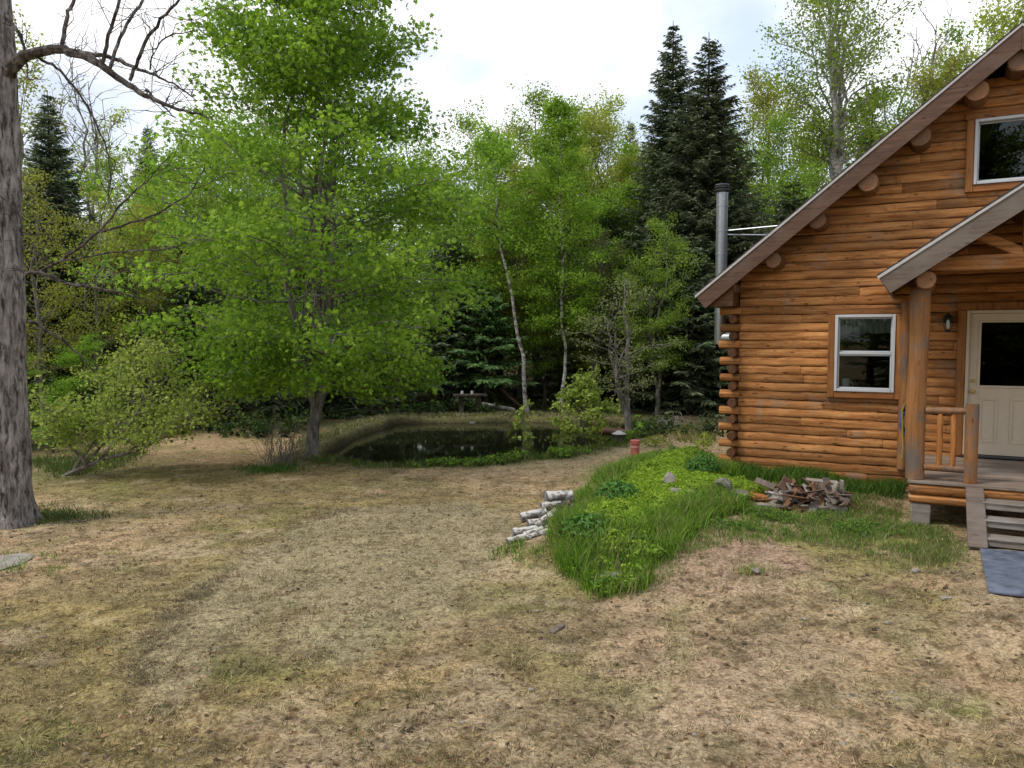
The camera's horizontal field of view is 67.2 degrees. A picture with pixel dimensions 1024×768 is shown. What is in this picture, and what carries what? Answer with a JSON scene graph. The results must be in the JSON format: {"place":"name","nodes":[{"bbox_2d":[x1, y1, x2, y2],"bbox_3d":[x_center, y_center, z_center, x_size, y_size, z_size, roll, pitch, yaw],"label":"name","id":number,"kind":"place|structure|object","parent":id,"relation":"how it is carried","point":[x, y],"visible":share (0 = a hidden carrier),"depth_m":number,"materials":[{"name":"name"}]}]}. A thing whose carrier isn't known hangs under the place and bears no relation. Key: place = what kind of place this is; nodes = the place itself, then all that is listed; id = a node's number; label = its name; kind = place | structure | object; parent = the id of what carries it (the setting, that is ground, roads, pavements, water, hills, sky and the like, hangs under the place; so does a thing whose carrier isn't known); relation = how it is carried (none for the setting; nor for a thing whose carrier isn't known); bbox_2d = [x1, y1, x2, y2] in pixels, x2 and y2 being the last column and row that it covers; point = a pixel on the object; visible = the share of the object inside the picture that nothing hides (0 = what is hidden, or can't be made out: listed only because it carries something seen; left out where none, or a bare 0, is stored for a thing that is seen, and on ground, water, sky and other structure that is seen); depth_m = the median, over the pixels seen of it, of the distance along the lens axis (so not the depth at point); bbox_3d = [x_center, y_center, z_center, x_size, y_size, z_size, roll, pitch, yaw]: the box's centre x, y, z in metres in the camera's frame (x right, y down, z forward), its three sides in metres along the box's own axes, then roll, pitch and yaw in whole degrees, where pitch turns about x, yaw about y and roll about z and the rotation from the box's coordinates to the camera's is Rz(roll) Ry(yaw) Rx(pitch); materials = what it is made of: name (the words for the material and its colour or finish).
{"place":"outdoors","nodes":[
{"label":"outdoors","id":0,"kind":"place"},
{"bbox_2d":[32,445,155,477],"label":"wood edge grass","id":1,"kind":"structure","parent":0,"point":[49,463],"depth_m":14.96,"materials":[{"name":"green plant"}]},
{"bbox_2d":[330,421,623,466],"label":"pond water","id":2,"kind":"structure","parent":0,"point":[407,442],"depth_m":19.93,"materials":[{"name":"black liquid"}]},
{"bbox_2d":[0,351,1023,767],"bbox_3d":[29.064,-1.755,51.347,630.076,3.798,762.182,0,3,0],"label":"ground","id":3,"kind":"structure","parent":0,"point":[982,645],"depth_m":6.59,"materials":[{"name":"beige plant"}]},
{"bbox_2d":[13,4,99,225],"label":"broadleaf tree","id":4,"kind":"object","parent":3,"relation":"on","point":[23,79],"visible":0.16,"depth_m":31.67,"materials":[{"name":"green plant"}]},
{"bbox_2d":[22,165,91,436],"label":"broadleaf tree","id":5,"kind":"object","parent":3,"relation":"on","point":[38,359],"visible":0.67,"depth_m":18.94,"materials":[{"name":"green plant"}]},
{"bbox_2d":[23,57,123,242],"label":"broadleaf tree","id":6,"kind":"object","parent":3,"relation":"on","point":[84,165],"visible":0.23,"depth_m":29.56,"materials":[{"name":"grey plant"}]},
{"bbox_2d":[22,190,131,425],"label":"hemlock tree","id":7,"kind":"object","parent":3,"relation":"on","point":[56,274],"visible":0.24,"depth_m":20.90,"materials":[{"name":"green plant"}]},
{"bbox_2d":[37,333,124,437],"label":"broadleaf tree","id":8,"kind":"object","parent":3,"relation":"on","point":[77,361],"visible":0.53,"depth_m":18.48,"materials":[{"name":"green plant"}]},
{"bbox_2d":[22,90,142,420],"bbox_3d":[-12.920,-3.443,21.720,4.874,9.551,4.411,1,4,19],"label":"spruce tree","id":9,"kind":"object","parent":3,"relation":"on","point":[48,163],"visible":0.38,"depth_m":21.47,"materials":[{"name":"green plant"}]},
{"bbox_2d":[53,69,132,272],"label":"broadleaf tree","id":10,"kind":"object","parent":3,"relation":"on","point":[95,130],"visible":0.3,"depth_m":32.33,"materials":[{"name":"grey plant"}]},
{"bbox_2d":[45,178,142,424],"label":"broadleaf tree","id":11,"kind":"object","parent":3,"relation":"on","point":[95,307],"visible":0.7,"depth_m":19.77,"materials":[{"name":"green plant"}]},
{"bbox_2d":[32,500,175,524],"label":"trunk foot grass","id":12,"kind":"structure","parent":3,"relation":"on","point":[59,514],"depth_m":10.76,"materials":[{"name":"green plant"}]},
{"bbox_2d":[57,104,153,267],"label":"broadleaf tree","id":13,"kind":"object","parent":3,"relation":"on","point":[115,115],"visible":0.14,"depth_m":35.17,"materials":[{"name":"green plant"}]},
{"bbox_2d":[58,144,162,394],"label":"broadleaf tree","id":14,"kind":"object","parent":3,"relation":"on","point":[100,165],"visible":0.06,"depth_m":26.56,"materials":[{"name":"green plant"}]},
{"bbox_2d":[0,0,240,529],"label":"bare maple tree","id":15,"kind":"object","parent":3,"relation":"on","point":[19,508],"visible":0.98,"depth_m":9.99,"materials":[{"name":"grey plant"}]},
{"bbox_2d":[80,227,164,419],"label":"fir tree","id":16,"kind":"object","parent":3,"relation":"on","point":[122,309],"visible":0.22,"depth_m":21.40,"materials":[{"name":"green plant"}]},
{"bbox_2d":[27,315,253,475],"bbox_3d":[-6.745,0.251,13.600,3.983,2.969,2.812,0,3,0],"label":"leaning shrub","id":17,"kind":"object","parent":3,"relation":"on","point":[164,424],"visible":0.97,"depth_m":13.50,"materials":[{"name":"green plant"}]},
{"bbox_2d":[84,198,204,419],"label":"broadleaf tree","id":18,"kind":"object","parent":3,"relation":"on","point":[144,239],"visible":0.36,"depth_m":20.99,"materials":[{"name":"green plant"}]},
{"bbox_2d":[125,125,169,349],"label":"spruce tree","id":19,"kind":"object","parent":3,"relation":"on","point":[145,132],"visible":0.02,"depth_m":45.08,"materials":[{"name":"green plant"}]},
{"bbox_2d":[125,158,247,396],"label":"broadleaf tree","id":20,"kind":"object","parent":3,"relation":"on","point":[208,206],"visible":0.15,"depth_m":23.37,"materials":[{"name":"green plant"}]},
{"bbox_2d":[129,214,268,430],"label":"hemlock tree","id":21,"kind":"object","parent":3,"relation":"on","point":[179,297],"visible":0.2,"depth_m":21.27,"materials":[{"name":"green plant"}]},
{"bbox_2d":[123,99,278,391],"bbox_3d":[-10.395,-4.422,26.891,5.428,10.533,5.736,1,4,9],"label":"broadleaf tree","id":22,"kind":"object","parent":3,"relation":"on","point":[176,157],"visible":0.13,"depth_m":26.27,"materials":[{"name":"green plant"}]},
{"bbox_2d":[100,506,358,702],"bbox_3d":[-2.776,1.974,8.334,0.950,0.081,6.237,0,3,2],"label":"raked thatch","id":23,"kind":"object","parent":3,"relation":"on","point":[172,618],"visible":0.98,"depth_m":6.66,"materials":[{"name":"plant"}]},
{"bbox_2d":[194,69,324,390],"bbox_3d":[-10.145,-5.928,30.966,6.130,12.879,6.298,-1,4,-16],"label":"broadleaf tree","id":24,"kind":"object","parent":3,"relation":"on","point":[258,127],"visible":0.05,"depth_m":30.11,"materials":[{"name":"green plant"}]},
{"bbox_2d":[213,128,317,386],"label":"broadleaf tree","id":25,"kind":"object","parent":3,"relation":"on","point":[266,278],"visible":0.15,"depth_m":27.55,"materials":[{"name":"green plant"}]},
{"bbox_2d":[230,459,313,473],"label":"grass","id":26,"kind":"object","parent":3,"relation":"on","point":[273,468],"visible":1,"depth_m":14.37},
{"bbox_2d":[43,0,515,457],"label":"maple tree","id":27,"kind":"object","parent":3,"relation":"on","point":[322,54],"visible":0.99,"depth_m":14.22,"materials":[{"name":"green plant"}]},
{"bbox_2d":[239,407,335,466],"bbox_3d":[-4.402,1.030,14.973,1.525,1.168,1.526,2,4,25],"label":"dead shrub","id":28,"kind":"object","parent":3,"relation":"on","point":[283,458],"visible":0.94,"depth_m":14.97,"materials":[{"name":"brown plant"}]},
{"bbox_2d":[245,169,400,421],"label":"hemlock tree","id":29,"kind":"object","parent":3,"relation":"on","point":[304,402],"visible":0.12,"depth_m":24.07,"materials":[{"name":"green plant"}]},
{"bbox_2d":[286,192,414,409],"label":"hemlock tree","id":30,"kind":"object","parent":3,"relation":"on","point":[406,392],"visible":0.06,"depth_m":27.52,"materials":[{"name":"green plant"}]},
{"bbox_2d":[31,381,731,437],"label":"forest undergrowth","id":31,"kind":"object","parent":3,"relation":"on","point":[254,423],"visible":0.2,"depth_m":21.98,"materials":[{"name":"green plant"}]},
{"bbox_2d":[22,132,772,360],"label":"distant woods","id":32,"kind":"object","parent":3,"relation":"on","point":[324,165],"visible":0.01,"depth_m":51.92,"materials":[{"name":"green plant"}]},
{"bbox_2d":[352,127,458,393],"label":"broadleaf tree","id":33,"kind":"object","parent":3,"relation":"on","point":[430,156],"visible":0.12,"depth_m":30.41,"materials":[{"name":"green plant"}]},
{"bbox_2d":[381,228,497,411],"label":"hemlock tree","id":34,"kind":"object","parent":3,"relation":"on","point":[457,335],"visible":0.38,"depth_m":26.52,"materials":[{"name":"green plant"}]},
{"bbox_2d":[273,410,623,462],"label":"bank grass","id":35,"kind":"structure","parent":3,"relation":"on","point":[341,427],"depth_m":23.59,"materials":[{"name":"green plant"}]},
{"bbox_2d":[400,236,498,400],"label":"hemlock tree","id":36,"kind":"object","parent":3,"relation":"on","point":[481,386],"visible":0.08,"depth_m":27.74,"materials":[{"name":"green plant"}]},
{"bbox_2d":[410,195,514,400],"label":"broadleaf tree","id":37,"kind":"object","parent":3,"relation":"on","point":[492,268],"visible":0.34,"depth_m":26.89,"materials":[{"name":"green plant"}]},
{"bbox_2d":[402,94,548,387],"bbox_3d":[-1.687,-5.091,29.981,5.466,11.486,5.617,-2,4,-28],"label":"broadleaf tree","id":38,"kind":"object","parent":3,"relation":"on","point":[466,124],"visible":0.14,"depth_m":29.11,"materials":[{"name":"green plant"}]},
{"bbox_2d":[0,504,952,591],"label":"edge grass","id":39,"kind":"structure","parent":3,"relation":"on","point":[517,546],"depth_m":8.68,"materials":[{"name":"green plant"}]},
{"bbox_2d":[308,416,655,468],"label":"pond bank grass","id":40,"kind":"structure","parent":3,"relation":"on","point":[543,456],"depth_m":15.14,"materials":[{"name":"green plant"}]},
{"bbox_2d":[432,283,538,402],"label":"young pine tree","id":41,"kind":"object","parent":3,"relation":"on","point":[487,379],"visible":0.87,"depth_m":26.16,"materials":[{"name":"green plant"}]},
{"bbox_2d":[442,119,550,392],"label":"broadleaf tree","id":42,"kind":"object","parent":3,"relation":"on","point":[506,172],"visible":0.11,"depth_m":30.18,"materials":[{"name":"green plant"}]},
{"bbox_2d":[469,228,538,399],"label":"broadleaf tree","id":43,"kind":"object","parent":3,"relation":"on","point":[499,371],"visible":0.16,"depth_m":28.77,"materials":[{"name":"green plant"}]},
{"bbox_2d":[454,118,554,411],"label":"leaning birch tree","id":44,"kind":"object","parent":3,"relation":"on","point":[489,148],"visible":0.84,"depth_m":24.96,"materials":[{"name":"green plant"}]},
{"bbox_2d":[0,452,1023,767],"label":"fallen leaves","id":45,"kind":"object","parent":3,"relation":"on","point":[786,750],"visible":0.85,"depth_m":5.47,"materials":[{"name":"plant"}]},
{"bbox_2d":[0,473,1023,767],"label":"soil clods","id":46,"kind":"object","parent":3,"relation":"on","point":[238,757],"visible":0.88,"depth_m":5.72,"materials":[{"name":"soil"}]},
{"bbox_2d":[468,158,582,401],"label":"broadleaf tree","id":47,"kind":"object","parent":3,"relation":"on","point":[521,330],"visible":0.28,"depth_m":27.91,"materials":[{"name":"green plant"}]},
{"bbox_2d":[412,414,646,467],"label":"pond bank weeds","id":48,"kind":"object","parent":3,"relation":"on","point":[518,454],"visible":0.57,"depth_m":15.31,"materials":[{"name":"green plant"}]},
{"bbox_2d":[471,74,597,385],"bbox_3d":[0.886,-6.271,32.443,6.266,13.166,6.439,1,4,15],"label":"broadleaf tree","id":49,"kind":"object","parent":3,"relation":"on","point":[533,97],"visible":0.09,"depth_m":32.33,"materials":[{"name":"green plant"}]},
{"bbox_2d":[497,223,588,404],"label":"broadleaf tree","id":50,"kind":"object","parent":3,"relation":"on","point":[545,343],"visible":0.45,"depth_m":27.11,"materials":[{"name":"green plant"}]},
{"bbox_2d":[500,131,628,390],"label":"broadleaf tree","id":51,"kind":"object","parent":3,"relation":"on","point":[592,201],"visible":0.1,"depth_m":28.56,"materials":[{"name":"green plant"}]},
{"bbox_2d":[503,93,628,413],"bbox_3d":[1.686,-4.027,24.884,3.612,10.406,3.942,2,4,30],"label":"birch tree","id":52,"kind":"object","parent":3,"relation":"on","point":[556,110],"visible":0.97,"depth_m":24.46,"materials":[{"name":"green plant"}]},
{"bbox_2d":[530,226,605,406],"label":"fir tree","id":53,"kind":"object","parent":3,"relation":"on","point":[559,363],"visible":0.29,"depth_m":27.28,"materials":[{"name":"green plant"}]},
{"bbox_2d":[511,88,642,317],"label":"broadleaf tree","id":54,"kind":"object","parent":3,"relation":"on","point":[578,109],"visible":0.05,"depth_m":31.55,"materials":[{"name":"green plant"}]},
{"bbox_2d":[512,101,644,383],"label":"broadleaf tree","id":55,"kind":"object","parent":3,"relation":"on","point":[594,120],"visible":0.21,"depth_m":32.20,"materials":[{"name":"green plant"}]},
{"bbox_2d":[538,139,618,295],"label":"broadleaf tree","id":56,"kind":"object","parent":3,"relation":"on","point":[586,149],"visible":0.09,"depth_m":29.39,"materials":[{"name":"green plant"}]},
{"bbox_2d":[537,266,629,397],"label":"broadleaf tree","id":57,"kind":"object","parent":3,"relation":"on","point":[584,366],"visible":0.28,"depth_m":26.92,"materials":[{"name":"green plant"}]},
{"bbox_2d":[545,364,622,432],"bbox_3d":[1.993,0.763,22.357,2.420,2.689,2.479,2,4,29],"label":"pond bush","id":58,"kind":"object","parent":3,"relation":"on","point":[580,389],"visible":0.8,"depth_m":22.14,"materials":[{"name":"green plant"}]},
{"bbox_2d":[558,511,614,543],"bbox_3d":[0.832,1.568,8.439,0.695,0.334,0.678,0,3,0],"label":"perennial clump","id":59,"kind":"object","parent":3,"relation":"on","point":[582,519],"visible":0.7,"depth_m":8.33,"materials":[{"name":"green plant"}]},
{"bbox_2d":[527,83,649,376],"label":"broadleaf tree","id":60,"kind":"object","parent":3,"relation":"on","point":[611,105],"visible":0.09,"depth_m":33.98,"materials":[{"name":"green plant"}]},
{"bbox_2d":[549,223,636,400],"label":"broadleaf tree","id":61,"kind":"object","parent":3,"relation":"on","point":[602,268],"visible":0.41,"depth_m":26.22,"materials":[{"name":"green plant"}]},
{"bbox_2d":[541,194,648,406],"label":"hemlock tree","id":62,"kind":"object","parent":3,"relation":"on","point":[602,371],"visible":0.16,"depth_m":28.37,"materials":[{"name":"green plant"}]},
{"bbox_2d":[575,175,654,341],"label":"broadleaf tree","id":63,"kind":"object","parent":3,"relation":"on","point":[624,190],"visible":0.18,"depth_m":28.29,"materials":[{"name":"green plant"}]},
{"bbox_2d":[594,479,639,499],"bbox_3d":[1.361,1.383,9.894,0.628,0.342,0.654,0,3,0],"label":"perennial clump","id":64,"kind":"object","parent":3,"relation":"on","point":[624,488],"visible":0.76,"depth_m":9.79,"materials":[{"name":"green plant"}]},
{"bbox_2d":[548,272,687,429],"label":"tree","id":65,"kind":"object","parent":3,"relation":"on","point":[624,399],"visible":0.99,"depth_m":21.43,"materials":[{"name":"green plant"}]},
{"bbox_2d":[578,135,666,342],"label":"broadleaf tree","id":66,"kind":"object","parent":3,"relation":"on","point":[628,150],"visible":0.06,"depth_m":30.45,"materials":[{"name":"green plant"}]},
{"bbox_2d":[604,135,673,315],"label":"broadleaf tree","id":67,"kind":"object","parent":3,"relation":"on","point":[625,160],"visible":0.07,"depth_m":31.25,"materials":[{"name":"green plant"}]},
{"bbox_2d":[548,444,742,594],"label":"flank weeds","id":68,"kind":"object","parent":3,"relation":"on","point":[653,551],"visible":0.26,"depth_m":8.07,"materials":[{"name":"green plant"}]},
{"bbox_2d":[541,445,758,600],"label":"tall grass","id":69,"kind":"structure","parent":3,"relation":"on","point":[691,508],"depth_m":8.43,"materials":[{"name":"green plant"}]},
{"bbox_2d":[590,22,718,412],"bbox_3d":[5.630,-5.970,28.152,5.992,14.270,6.620,3,5,44],"label":"spruce tree","id":70,"kind":"object","parent":3,"relation":"on","point":[662,126],"visible":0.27,"depth_m":27.62,"materials":[{"name":"green plant"}]},
{"bbox_2d":[547,445,768,596],"bbox_3d":[2.321,1.548,11.017,2.574,0.565,7.991,1,4,23],"label":"leafy ground cover","id":71,"kind":"object","parent":3,"relation":"on","point":[646,480],"visible":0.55,"depth_m":10.34,"materials":[{"name":"green plant"}]},
{"bbox_2d":[608,210,709,414],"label":"broadleaf tree","id":72,"kind":"object","parent":3,"relation":"on","point":[674,245],"visible":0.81,"depth_m":24.27,"materials":[{"name":"green plant"}]},
{"bbox_2d":[598,204,720,412],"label":"hemlock tree","id":73,"kind":"object","parent":3,"relation":"on","point":[646,232],"visible":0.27,"depth_m":26.07,"materials":[{"name":"green plant"}]},
{"bbox_2d":[630,232,732,417],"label":"hemlock tree","id":74,"kind":"object","parent":3,"relation":"on","point":[689,393],"visible":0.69,"depth_m":24.65,"materials":[{"name":"green plant"}]},
{"bbox_2d":[650,422,719,444],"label":"path edge grass","id":75,"kind":"structure","parent":3,"relation":"on","point":[713,435],"depth_m":19.05,"materials":[{"name":"green plant"}]},
{"bbox_2d":[610,36,771,417],"bbox_3d":[6.647,-5.367,26.510,6.831,13.333,7.283,1,4,21],"label":"spruce tree","id":76,"kind":"object","parent":3,"relation":"on","point":[713,113],"visible":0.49,"depth_m":26.02,"materials":[{"name":"green plant"}]},
{"bbox_2d":[684,453,720,473],"bbox_3d":[2.946,1.242,11.891,0.576,0.375,0.559,0,3,0],"label":"perennial clump","id":77,"kind":"object","parent":3,"relation":"on","point":[706,465],"visible":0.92,"depth_m":11.77,"materials":[{"name":"green plant"}]},
{"bbox_2d":[671,177,767,410],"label":"hemlock tree","id":78,"kind":"object","parent":3,"relation":"on","point":[743,201],"visible":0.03,"depth_m":26.37,"materials":[{"name":"green plant"}]},
{"bbox_2d":[710,112,793,230],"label":"broadleaf tree","id":79,"kind":"object","parent":3,"relation":"on","point":[759,174],"visible":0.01,"depth_m":31.91,"materials":[{"name":"green plant"}]},
{"bbox_2d":[601,487,907,564],"bbox_3d":[2.466,1.598,9.430,3.843,0.338,2.334,-1,4,-20],"label":"weedy ground cover","id":80,"kind":"object","parent":3,"relation":"on","point":[859,524],"visible":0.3,"depth_m":9.16,"materials":[{"name":"green plant"}]},
{"bbox_2d":[639,508,903,592],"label":"mixed long grass","id":81,"kind":"structure","parent":3,"relation":"on","point":[816,531],"depth_m":8.73,"materials":[{"name":"green plant"}]},
{"bbox_2d":[713,56,845,241],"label":"broadleaf tree","id":82,"kind":"object","parent":3,"relation":"on","point":[758,101],"visible":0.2,"depth_m":32.85,"materials":[{"name":"green plant"}]},
{"bbox_2d":[745,103,829,230],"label":"broadleaf tree","id":83,"kind":"object","parent":3,"relation":"on","point":[769,160],"visible":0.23,"depth_m":30.19,"materials":[{"name":"green plant"}]},
{"bbox_2d":[764,178,811,230],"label":"hemlock tree","id":84,"kind":"object","parent":3,"relation":"on","point":[781,216],"visible":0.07,"depth_m":28.62,"materials":[{"name":"green plant"}]},
{"bbox_2d":[718,460,908,499],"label":"wall foot grass","id":85,"kind":"structure","parent":3,"relation":"on","point":[893,486],"depth_m":11.77,"materials":[{"name":"green plant"}]},
{"bbox_2d":[753,0,931,179],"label":"poplar tree","id":86,"kind":"object","parent":3,"relation":"on","point":[833,141],"visible":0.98,"depth_m":26.10,"materials":[{"name":"green plant"}]},
{"bbox_2d":[733,477,972,576],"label":"porch side grass","id":87,"kind":"structure","parent":3,"relation":"on","point":[916,531],"depth_m":8.93,"materials":[{"name":"green plant"}]},
{"bbox_2d":[694,20,1023,524],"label":"log cabin","id":88,"kind":"object","parent":3,"relation":"on","point":[911,226],"visible":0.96,"depth_m":11.61,"materials":[{"name":"brown wood"}]},
{"bbox_2d":[827,307,901,399],"bbox_3d":[5.436,-0.474,11.875,1.087,1.390,0.130,2,4,28],"label":"window","id":89,"kind":"structure","parent":88,"relation":"in","point":[893,313],"depth_m":11.85,"materials":[{"name":"white plastic"}]},
{"bbox_2d":[841,319,890,333],"bbox_3d":[5.498,-0.904,11.965,0.720,0.243,0.072,2,4,28],"label":"curtain","id":90,"kind":"object","parent":88,"relation":"hanging from","point":[861,326],"visible":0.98,"depth_m":11.96,"materials":[{"name":"fabric"}]},
{"bbox_2d":[965,107,1023,192],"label":"window","id":91,"kind":"structure","parent":88,"relation":"in","point":[974,120],"depth_m":10.98,"materials":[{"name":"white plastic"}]},
{"bbox_2d":[967,313,1023,456],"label":"door","id":92,"kind":"structure","parent":88,"relation":"in","point":[1001,417],"depth_m":11.09,"materials":[{"name":"beige paint"}]},
{"bbox_2d":[843,81,930,167],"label":"broadleaf tree","id":93,"kind":"object","parent":3,"relation":"on","point":[904,110],"depth_m":35.08,"materials":[{"name":"green plant"}]},
{"bbox_2d":[848,38,982,179],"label":"broadleaf tree","id":94,"kind":"object","parent":3,"relation":"on","point":[954,61],"visible":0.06,"depth_m":32.13,"materials":[{"name":"green plant"}]},
{"bbox_2d":[858,9,986,154],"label":"broadleaf tree","id":95,"kind":"object","parent":3,"relation":"on","point":[960,31],"visible":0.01,"depth_m":35.05,"materials":[{"name":"green plant"}]},
{"bbox_2d":[883,0,965,109],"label":"broadleaf tree","id":96,"kind":"object","parent":3,"relation":"on","point":[935,48],"visible":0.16,"depth_m":32.97,"materials":[{"name":"grey plant"}]},
{"bbox_2d":[962,0,1023,58],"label":"broadleaf tree","id":97,"kind":"object","parent":3,"relation":"on","point":[1003,22],"visible":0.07,"depth_m":37.40,"materials":[{"name":"green plant"}]},
{"bbox_2d":[965,487,1023,549],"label":"porch steps","id":98,"kind":"structure","parent":3,"relation":"on","point":[979,520],"depth_m":8.66,"materials":[{"name":"grey wood"}]},
{"bbox_2d":[980,548,1023,596],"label":"door mat","id":99,"kind":"object","parent":3,"relation":"on","point":[1004,571],"depth_m":7.54,"materials":[{"name":"fabric"}]},
{"bbox_2d":[12,0,1023,281],"label":"sky","id":100,"kind":"structure","parent":0,"point":[569,45],"materials":[{"name":"white"}]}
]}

